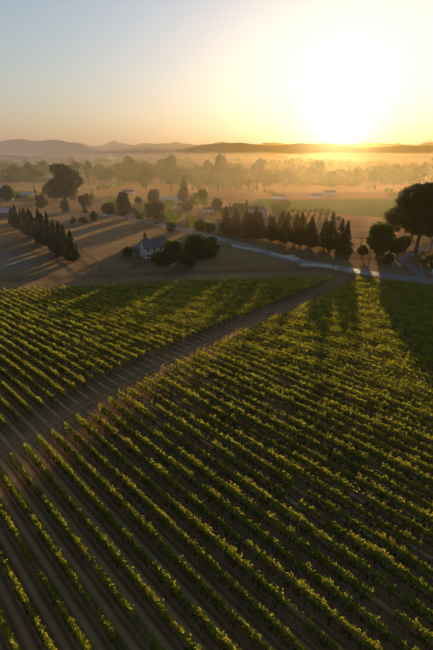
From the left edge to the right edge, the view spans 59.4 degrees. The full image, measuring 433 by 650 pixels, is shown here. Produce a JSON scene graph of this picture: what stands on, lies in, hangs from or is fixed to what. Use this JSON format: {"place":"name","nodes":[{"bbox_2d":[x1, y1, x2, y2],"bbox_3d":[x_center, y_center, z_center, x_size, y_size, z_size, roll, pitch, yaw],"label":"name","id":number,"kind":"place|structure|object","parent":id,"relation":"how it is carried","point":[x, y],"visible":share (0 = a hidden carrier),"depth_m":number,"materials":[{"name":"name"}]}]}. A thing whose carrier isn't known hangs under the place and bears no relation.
{"place":"outdoors","nodes":[
{"label":"outdoors","id":0,"kind":"place"},
{"bbox_2d":[0,250,29,274],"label":"field","id":1,"kind":"structure","parent":0,"point":[10,261],"depth_m":182.48,"materials":[{"name":"brown soil"}]},
{"bbox_2d":[0,191,32,201],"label":"pasture field","id":2,"kind":"structure","parent":0,"point":[25,199],"depth_m":444.93,"materials":[{"name":"plant"}]},
{"bbox_2d":[0,177,52,181],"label":"pasture field","id":3,"kind":"structure","parent":0,"point":[43,179],"depth_m":763.89,"materials":[{"name":"brown plant"}]},
{"bbox_2d":[11,184,123,190],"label":"straw field","id":4,"kind":"structure","parent":0,"point":[38,188],"depth_m":579.29,"materials":[{"name":"brown plant"}]},
{"bbox_2d":[33,185,193,197],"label":"gold field","id":5,"kind":"structure","parent":0,"point":[164,190],"depth_m":531.18,"materials":[{"name":"brown plant"}]},
{"bbox_2d":[54,221,180,251],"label":"field","id":6,"kind":"structure","parent":0,"point":[90,239],"depth_m":236.47,"materials":[{"name":"brown soil"}]},
{"bbox_2d":[96,198,208,208],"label":"straw field","id":7,"kind":"structure","parent":0,"point":[138,206],"depth_m":398.68,"materials":[{"name":"beige plant"}]},
{"bbox_2d":[151,198,177,201],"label":"building","id":8,"kind":"structure","parent":7,"relation":"on","point":[171,199],"depth_m":410.35,"materials":[{"name":"silver metal"}]},
{"bbox_2d":[0,139,375,154],"bbox_3d":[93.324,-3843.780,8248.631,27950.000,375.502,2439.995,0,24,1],"label":"hills","id":9,"kind":"structure","parent":0,"point":[18,147],"depth_m":7948.00,"materials":[{"name":"brown"}]},
{"bbox_2d":[0,160,432,649],"bbox_3d":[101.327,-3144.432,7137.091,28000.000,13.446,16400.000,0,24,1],"label":"terrain","id":10,"kind":"structure","parent":0,"point":[47,269],"depth_m":50.65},
{"bbox_2d":[0,208,17,216],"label":"barn","id":11,"kind":"structure","parent":10,"relation":"on","point":[4,212],"depth_m":309.99,"materials":[{"name":"silver wood"}]},
{"bbox_2d":[9,204,18,228],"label":"cypress tree","id":12,"kind":"object","parent":10,"relation":"on","point":[13,222],"depth_m":256.10,"materials":[{"name":"green plant"}]},
{"bbox_2d":[16,208,23,229],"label":"cypress tree","id":13,"kind":"object","parent":10,"relation":"on","point":[19,217],"depth_m":248.21,"materials":[{"name":"green plant"}]},
{"bbox_2d":[19,208,28,232],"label":"cypress tree","id":14,"kind":"object","parent":10,"relation":"on","point":[23,218],"depth_m":239.33,"materials":[{"name":"green plant"}]},
{"bbox_2d":[20,192,34,196],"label":"house","id":15,"kind":"structure","parent":10,"relation":"on","point":[22,194],"depth_m":463.34,"materials":[{"name":"silver metal"}]},
{"bbox_2d":[21,208,35,235],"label":"cypress tree","id":16,"kind":"object","parent":10,"relation":"on","point":[27,221],"depth_m":231.09,"materials":[{"name":"green plant"}]},
{"bbox_2d":[29,211,38,237],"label":"cypress tree","id":17,"kind":"object","parent":10,"relation":"on","point":[31,220],"depth_m":223.05,"materials":[{"name":"green plant"}]},
{"bbox_2d":[32,208,43,239],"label":"cypress tree","id":18,"kind":"object","parent":10,"relation":"on","point":[37,216],"depth_m":215.10,"materials":[{"name":"green plant"}]},
{"bbox_2d":[0,183,77,201],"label":"trees","id":19,"kind":"object","parent":10,"relation":"on","point":[7,193],"depth_m":406.91,"materials":[{"name":"green plant"}]},
{"bbox_2d":[34,195,48,208],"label":"oak tree","id":20,"kind":"object","parent":10,"relation":"on","point":[40,204],"depth_m":351.66,"materials":[{"name":"green plant"}]},
{"bbox_2d":[35,213,49,244],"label":"cypress tree","id":21,"kind":"object","parent":10,"relation":"on","point":[40,234],"depth_m":208.12,"materials":[{"name":"green plant"}]},
{"bbox_2d":[43,210,55,245],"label":"cypress tree","id":22,"kind":"object","parent":10,"relation":"on","point":[46,229],"depth_m":201.67,"materials":[{"name":"green plant"}]},
{"bbox_2d":[47,219,57,249],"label":"cypress tree","id":23,"kind":"object","parent":10,"relation":"on","point":[51,229],"depth_m":194.52,"materials":[{"name":"green plant"}]},
{"bbox_2d":[50,221,63,253],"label":"cypress tree","id":24,"kind":"object","parent":10,"relation":"on","point":[55,249],"depth_m":186.51,"materials":[{"name":"green plant"}]},
{"bbox_2d":[6,235,111,279],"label":"field fence","id":25,"kind":"object","parent":10,"relation":"on","point":[71,261],"depth_m":175.95,"materials":[{"name":"brown wood"}]},
{"bbox_2d":[58,225,70,256],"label":"cypress tree","id":26,"kind":"object","parent":10,"relation":"on","point":[62,241],"depth_m":182.16,"materials":[{"name":"green plant"}]},
{"bbox_2d":[59,200,69,211],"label":"oak tree","id":27,"kind":"object","parent":10,"relation":"on","point":[63,203],"depth_m":335.93,"materials":[{"name":"green plant"}]},
{"bbox_2d":[46,163,83,199],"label":"tree","id":28,"kind":"object","parent":10,"relation":"on","point":[66,175],"depth_m":349.55,"materials":[{"name":"green plant"}]},
{"bbox_2d":[62,230,81,261],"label":"cypress tree","id":29,"kind":"object","parent":10,"relation":"on","point":[74,255],"depth_m":177.06,"materials":[{"name":"green plant"}]},
{"bbox_2d":[78,193,91,207],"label":"oak tree","id":30,"kind":"object","parent":10,"relation":"on","point":[85,197],"depth_m":354.68,"materials":[{"name":"green plant"}]},
{"bbox_2d":[101,202,117,216],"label":"oak tree","id":31,"kind":"object","parent":10,"relation":"on","point":[107,208],"depth_m":307.76,"materials":[{"name":"green plant"}]},
{"bbox_2d":[105,196,115,202],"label":"oak tree","id":32,"kind":"object","parent":10,"relation":"on","point":[111,199],"depth_m":369.15,"materials":[{"name":"green plant"}]},
{"bbox_2d":[115,192,131,217],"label":"eucalyptus tree","id":33,"kind":"object","parent":10,"relation":"on","point":[122,201],"depth_m":296.42,"materials":[{"name":"green plant"}]},
{"bbox_2d":[121,246,133,255],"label":"bush","id":34,"kind":"object","parent":10,"relation":"on","point":[127,251],"depth_m":188.12,"materials":[{"name":"green plant"}]},
{"bbox_2d":[130,246,139,252],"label":"white shed house","id":35,"kind":"structure","parent":10,"relation":"on","point":[135,249],"depth_m":196.79,"materials":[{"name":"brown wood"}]},
{"bbox_2d":[0,153,292,190],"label":"trees","id":36,"kind":"object","parent":10,"relation":"on","point":[167,166],"depth_m":560.39,"materials":[{"name":"green plant"}]},
{"bbox_2d":[140,203,157,219],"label":"oak tree","id":37,"kind":"object","parent":10,"relation":"on","point":[148,213],"depth_m":293.47,"materials":[{"name":"green plant"}]},
{"bbox_2d":[139,236,167,258],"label":"house","id":38,"kind":"structure","parent":10,"relation":"on","point":[148,247],"depth_m":185.72,"materials":[{"name":"grey"}]},
{"bbox_2d":[147,192,159,201],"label":"oak tree","id":39,"kind":"object","parent":10,"relation":"on","point":[151,195],"depth_m":388.06,"materials":[{"name":"green plant"}]},
{"bbox_2d":[151,199,164,218],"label":"oak tree","id":40,"kind":"object","parent":10,"relation":"on","point":[158,205],"depth_m":296.58,"materials":[{"name":"green plant"}]},
{"bbox_2d":[150,250,166,263],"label":"bush","id":41,"kind":"object","parent":10,"relation":"on","point":[158,256],"depth_m":173.26,"materials":[{"name":"green plant"}]},
{"bbox_2d":[158,213,165,221],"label":"tree","id":42,"kind":"object","parent":10,"relation":"on","point":[161,216],"depth_m":288.44,"materials":[{"name":"green plant"}]},
{"bbox_2d":[163,199,173,209],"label":"oak tree","id":43,"kind":"object","parent":10,"relation":"on","point":[168,205],"depth_m":348.84,"materials":[{"name":"green plant"}]},
{"bbox_2d":[165,221,176,231],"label":"tree","id":44,"kind":"object","parent":10,"relation":"on","point":[169,227],"depth_m":250.21,"materials":[{"name":"green plant"}]},
{"bbox_2d":[161,239,182,262],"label":"oak tree","id":45,"kind":"object","parent":10,"relation":"on","point":[172,248],"depth_m":173.81,"materials":[{"name":"green plant"}]},
{"bbox_2d":[165,210,180,222],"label":"oak tree","id":46,"kind":"object","parent":10,"relation":"on","point":[172,216],"depth_m":272.02,"materials":[{"name":"green plant"}]},
{"bbox_2d":[177,175,189,201],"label":"cypress tree","id":47,"kind":"object","parent":10,"relation":"on","point":[183,196],"depth_m":408.37,"materials":[{"name":"green plant"}]},
{"bbox_2d":[173,252,195,267],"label":"bush","id":48,"kind":"object","parent":10,"relation":"on","point":[185,259],"visible":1,"depth_m":165.93,"materials":[{"name":"green plant"}]},
{"bbox_2d":[181,200,193,211],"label":"oak tree","id":49,"kind":"object","parent":10,"relation":"on","point":[187,206],"depth_m":336.16,"materials":[{"name":"green plant"}]},
{"bbox_2d":[186,215,196,227],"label":"oak tree","id":50,"kind":"object","parent":10,"relation":"on","point":[193,219],"depth_m":261.97,"materials":[{"name":"green plant"}]},
{"bbox_2d":[184,233,207,258],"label":"oak tree","id":51,"kind":"object","parent":10,"relation":"on","point":[196,246],"depth_m":182.61,"materials":[{"name":"green plant"}]},
{"bbox_2d":[190,196,201,206],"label":"oak tree","id":52,"kind":"object","parent":10,"relation":"on","point":[196,201],"depth_m":364.06,"materials":[{"name":"green plant"}]},
{"bbox_2d":[193,219,205,230],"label":"oak tree","id":53,"kind":"object","parent":10,"relation":"on","point":[198,225],"depth_m":251.25,"materials":[{"name":"green plant"}]},
{"bbox_2d":[196,188,208,199],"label":"oak tree","id":54,"kind":"object","parent":10,"relation":"on","point":[202,195],"depth_m":394.35,"materials":[{"name":"green plant"}]},
{"bbox_2d":[16,182,395,230],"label":"hedgerow bushes","id":55,"kind":"object","parent":10,"relation":"on","point":[95,216],"depth_m":445.66,"materials":[{"name":"green plant"}]},
{"bbox_2d":[202,206,214,212],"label":"house","id":56,"kind":"structure","parent":10,"relation":"on","point":[210,209],"depth_m":333.18,"materials":[{"name":"grey paint"}]},
{"bbox_2d":[206,222,215,232],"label":"tree","id":57,"kind":"object","parent":10,"relation":"on","point":[211,226],"depth_m":245.39,"materials":[{"name":"green plant"}]},
{"bbox_2d":[0,158,422,170],"bbox_3d":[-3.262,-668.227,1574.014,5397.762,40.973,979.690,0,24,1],"label":"tree line","id":58,"kind":"object","parent":10,"relation":"on","point":[5,163],"depth_m":1692.54,"materials":[{"name":"green plant"}]},
{"bbox_2d":[205,236,219,255],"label":"bush","id":59,"kind":"object","parent":10,"relation":"on","point":[212,244],"depth_m":189.22,"materials":[{"name":"green plant"}]},
{"bbox_2d":[0,276,432,649],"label":"vineyard trellis","id":60,"kind":"object","parent":10,"relation":"on","point":[215,426],"visible":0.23,"depth_m":63.90,"materials":[{"name":"brown wood"}]},
{"bbox_2d":[0,275,432,649],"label":"vineyard vines","id":61,"kind":"object","parent":60,"relation":"on","point":[234,283],"visible":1,"depth_m":56.17,"materials":[{"name":"green plant"}]},
{"bbox_2d":[0,158,432,169],"bbox_3d":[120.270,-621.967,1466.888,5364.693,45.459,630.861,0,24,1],"label":"treeline","id":62,"kind":"object","parent":10,"relation":"on","point":[271,164],"depth_m":1501.60,"materials":[{"name":"green plant"}]},
{"bbox_2d":[212,198,222,211],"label":"oak tree","id":63,"kind":"object","parent":10,"relation":"on","point":[217,202],"depth_m":334.30,"materials":[{"name":"green plant"}]},
{"bbox_2d":[219,205,231,233],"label":"cypress tree","id":64,"kind":"object","parent":10,"relation":"on","point":[223,226],"depth_m":239.80,"materials":[{"name":"green plant"}]},
{"bbox_2d":[21,155,432,163],"bbox_3d":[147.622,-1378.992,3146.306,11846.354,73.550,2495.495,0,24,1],"label":"treeline","id":65,"kind":"object","parent":10,"relation":"on","point":[107,161],"depth_m":2293.89,"materials":[{"name":"green plant"}]},
{"bbox_2d":[32,161,432,177],"bbox_3d":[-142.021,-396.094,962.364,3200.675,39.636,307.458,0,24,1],"label":"treeline","id":66,"kind":"object","parent":10,"relation":"on","point":[39,167],"depth_m":962.31,"materials":[{"name":"green plant"}]},
{"bbox_2d":[228,207,236,231],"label":"cypress tree","id":67,"kind":"object","parent":10,"relation":"on","point":[234,213],"depth_m":238.80,"materials":[{"name":"green plant"}]},
{"bbox_2d":[230,210,242,235],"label":"cypress tree","id":68,"kind":"object","parent":10,"relation":"on","point":[236,232],"depth_m":234.65,"materials":[{"name":"green plant"}]},
{"bbox_2d":[231,202,245,214],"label":"oak tree","id":69,"kind":"object","parent":10,"relation":"on","point":[241,207],"depth_m":314.37,"materials":[{"name":"green plant"}]},
{"bbox_2d":[239,208,249,234],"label":"cypress tree","id":70,"kind":"object","parent":10,"relation":"on","point":[245,216],"depth_m":233.14,"materials":[{"name":"green plant"}]},
{"bbox_2d":[242,212,253,236],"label":"cypress tree","id":71,"kind":"object","parent":10,"relation":"on","point":[247,233],"depth_m":229.47,"materials":[{"name":"green plant"}]},
{"bbox_2d":[245,204,268,217],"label":"house","id":72,"kind":"structure","parent":10,"relation":"on","point":[264,210],"depth_m":309.82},
{"bbox_2d":[249,205,264,234],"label":"cypress tree","id":73,"kind":"object","parent":10,"relation":"on","point":[256,215],"depth_m":228.03,"materials":[{"name":"green plant"}]},
{"bbox_2d":[251,211,266,239],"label":"cypress tree","id":74,"kind":"object","parent":10,"relation":"on","point":[258,234],"depth_m":223.54,"materials":[{"name":"green plant"}]},
{"bbox_2d":[265,214,273,235],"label":"cypress tree","id":75,"kind":"object","parent":10,"relation":"on","point":[269,219],"depth_m":223.30,"materials":[{"name":"green plant"}]},
{"bbox_2d":[264,215,278,240],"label":"cypress tree","id":76,"kind":"object","parent":10,"relation":"on","point":[272,237],"depth_m":218.97,"materials":[{"name":"green plant"}]},
{"bbox_2d":[217,234,325,256],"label":"hedge","id":77,"kind":"object","parent":10,"relation":"on","point":[276,244],"depth_m":210.85,"materials":[{"name":"brown"}]},
{"bbox_2d":[272,196,285,202],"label":"barn","id":78,"kind":"structure","parent":10,"relation":"on","point":[276,199],"depth_m":404.51,"materials":[{"name":"white wood"}]},
{"bbox_2d":[273,210,289,240],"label":"cypress tree","id":79,"kind":"object","parent":10,"relation":"on","point":[282,217],"depth_m":217.72,"materials":[{"name":"green plant"}]},
{"bbox_2d":[271,253,298,260],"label":"fence","id":80,"kind":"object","parent":10,"relation":"on","point":[285,256],"depth_m":184.52,"materials":[{"name":"white paint"}]},
{"bbox_2d":[277,211,293,243],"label":"cypress tree","id":81,"kind":"object","parent":10,"relation":"on","point":[286,222],"depth_m":212.73,"materials":[{"name":"green plant"}]},
{"bbox_2d":[280,199,290,208],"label":"oak tree","id":82,"kind":"object","parent":10,"relation":"on","point":[284,203],"depth_m":352.69,"materials":[{"name":"green plant"}]},
{"bbox_2d":[288,212,299,243],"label":"cypress tree","id":83,"kind":"object","parent":10,"relation":"on","point":[294,223],"depth_m":212.06,"materials":[{"name":"green plant"}]},
{"bbox_2d":[291,211,307,245],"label":"cypress tree","id":84,"kind":"object","parent":10,"relation":"on","point":[298,233],"depth_m":206.43,"materials":[{"name":"green plant"}]},
{"bbox_2d":[275,208,340,220],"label":"orchard trees","id":85,"kind":"object","parent":10,"relation":"on","point":[326,214],"depth_m":310.15,"materials":[{"name":"green plant"}]},
{"bbox_2d":[302,217,321,247],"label":"cypress tree","id":86,"kind":"object","parent":10,"relation":"on","point":[312,224],"depth_m":202.88,"materials":[{"name":"green plant"}]},
{"bbox_2d":[309,192,321,197],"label":"house","id":87,"kind":"structure","parent":10,"relation":"on","point":[316,195],"depth_m":447.80,"materials":[{"name":"grey"}]},
{"bbox_2d":[300,264,331,268],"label":"fence","id":88,"kind":"object","parent":10,"relation":"on","point":[305,265],"visible":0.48,"depth_m":170.71,"materials":[{"name":"white paint"}]},
{"bbox_2d":[316,218,329,247],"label":"cypress tree","id":89,"kind":"object","parent":10,"relation":"on","point":[324,228],"depth_m":202.36,"materials":[{"name":"green plant"}]},
{"bbox_2d":[322,211,336,250],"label":"cypress tree","id":90,"kind":"object","parent":10,"relation":"on","point":[331,233],"depth_m":197.24,"materials":[{"name":"green plant"}]},
{"bbox_2d":[323,189,335,194],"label":"house","id":91,"kind":"structure","parent":10,"relation":"on","point":[329,192],"depth_m":487.74,"materials":[{"name":"grey paint"}]},
{"bbox_2d":[333,218,347,249],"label":"cypress tree","id":92,"kind":"object","parent":10,"relation":"on","point":[340,230],"depth_m":196.83,"materials":[{"name":"green plant"}]},
{"bbox_2d":[336,220,353,251],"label":"cypress tree","id":93,"kind":"object","parent":10,"relation":"on","point":[345,233],"depth_m":192.63,"materials":[{"name":"green plant"}]},
{"bbox_2d":[341,245,353,256],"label":"tree","id":94,"kind":"object","parent":10,"relation":"on","point":[346,250],"depth_m":185.92,"materials":[{"name":"green plant"}]},
{"bbox_2d":[263,160,432,189],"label":"treeline","id":95,"kind":"object","parent":10,"relation":"on","point":[358,178],"depth_m":619.07,"materials":[{"name":"green plant"}]},
{"bbox_2d":[356,245,368,256],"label":"tree","id":96,"kind":"object","parent":10,"relation":"on","point":[363,250],"depth_m":186.10,"materials":[{"name":"green plant"}]},
{"bbox_2d":[366,221,395,259],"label":"oak tree","id":97,"kind":"object","parent":10,"relation":"on","point":[382,234],"depth_m":177.58,"materials":[{"name":"green plant"}]},
{"bbox_2d":[383,252,394,263],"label":"bush","id":98,"kind":"object","parent":10,"relation":"on","point":[389,257],"depth_m":175.90,"materials":[{"name":"green plant"}]},
{"bbox_2d":[385,220,401,232],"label":"oak tree","id":99,"kind":"object","parent":10,"relation":"on","point":[396,227],"depth_m":232.76,"materials":[{"name":"green plant"}]},
{"bbox_2d":[389,235,410,256],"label":"oak tree","id":100,"kind":"object","parent":10,"relation":"on","point":[403,243],"depth_m":185.02,"materials":[{"name":"green plant"}]},
{"bbox_2d":[383,182,432,253],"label":"pine tree","id":101,"kind":"object","parent":10,"relation":"on","point":[415,212],"depth_m":182.50,"materials":[{"name":"green plant"}]},
{"bbox_2d":[418,254,432,264],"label":"driveway hedge","id":102,"kind":"object","parent":10,"relation":"on","point":[426,260],"depth_m":176.07,"materials":[{"name":"green plant"}]},
{"bbox_2d":[0,155,432,160],"bbox_3d":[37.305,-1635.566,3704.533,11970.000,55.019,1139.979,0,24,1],"label":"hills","id":103,"kind":"structure","parent":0,"point":[352,158],"depth_m":3574.24,"materials":[{"name":"brown"}]},
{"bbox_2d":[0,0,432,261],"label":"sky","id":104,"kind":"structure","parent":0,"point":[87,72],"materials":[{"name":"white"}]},
{"bbox_2d":[72,142,367,150],"bbox_3d":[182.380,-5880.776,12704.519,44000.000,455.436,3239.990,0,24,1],"label":"hills","id":105,"kind":"structure","parent":0,"point":[158,146],"depth_m":12530.82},
{"bbox_2d":[22,143,432,158],"bbox_3d":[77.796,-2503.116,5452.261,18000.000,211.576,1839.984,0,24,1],"label":"hills","id":106,"kind":"structure","parent":0,"point":[288,150],"depth_m":5143.58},
{"bbox_2d":[23,213,432,283],"bbox_3d":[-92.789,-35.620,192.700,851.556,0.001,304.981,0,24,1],"label":"road asphalt","id":107,"kind":"structure","parent":0,"point":[267,252],"depth_m":186.00,"materials":[{"name":"grey asphalt"}]},
{"bbox_2d":[82,141,432,147],"bbox_3d":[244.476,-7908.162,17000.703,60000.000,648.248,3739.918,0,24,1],"label":"hills","id":108,"kind":"structure","parent":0,"point":[111,144],"depth_m":16760.03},
{"bbox_2d":[248,197,397,216],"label":"vineyard field","id":109,"kind":"structure","parent":0,"point":[360,208],"depth_m":382.77,"materials":[{"name":"plant"}]},
{"bbox_2d":[268,192,389,199],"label":"mown field","id":110,"kind":"structure","parent":0,"point":[375,195],"depth_m":466.55,"materials":[{"name":"brown plant"}]},
{"bbox_2d":[253,185,408,194],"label":"gold field","id":111,"kind":"structure","parent":0,"point":[309,189],"depth_m":579.29,"materials":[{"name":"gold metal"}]},
{"bbox_2d":[267,170,432,172],"bbox_3d":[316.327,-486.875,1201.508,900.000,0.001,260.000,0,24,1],"label":"scrub field","id":112,"kind":"structure","parent":0,"point":[280,171],"depth_m":1190.67,"materials":[{"name":"brown plant"}]},
{"bbox_2d":[307,221,413,250],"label":"field","id":113,"kind":"structure","parent":0,"point":[356,234],"depth_m":252.01,"materials":[{"name":"beige plant"}]},
{"bbox_2d":[394,236,432,265],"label":"fence","id":114,"kind":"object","parent":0,"point":[398,263],"depth_m":209.30,"materials":[{"name":"white paint"}]},
{"bbox_2d":[399,243,432,278],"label":"driveway path","id":115,"kind":"structure","parent":0,"point":[417,272],"depth_m":179.06,"materials":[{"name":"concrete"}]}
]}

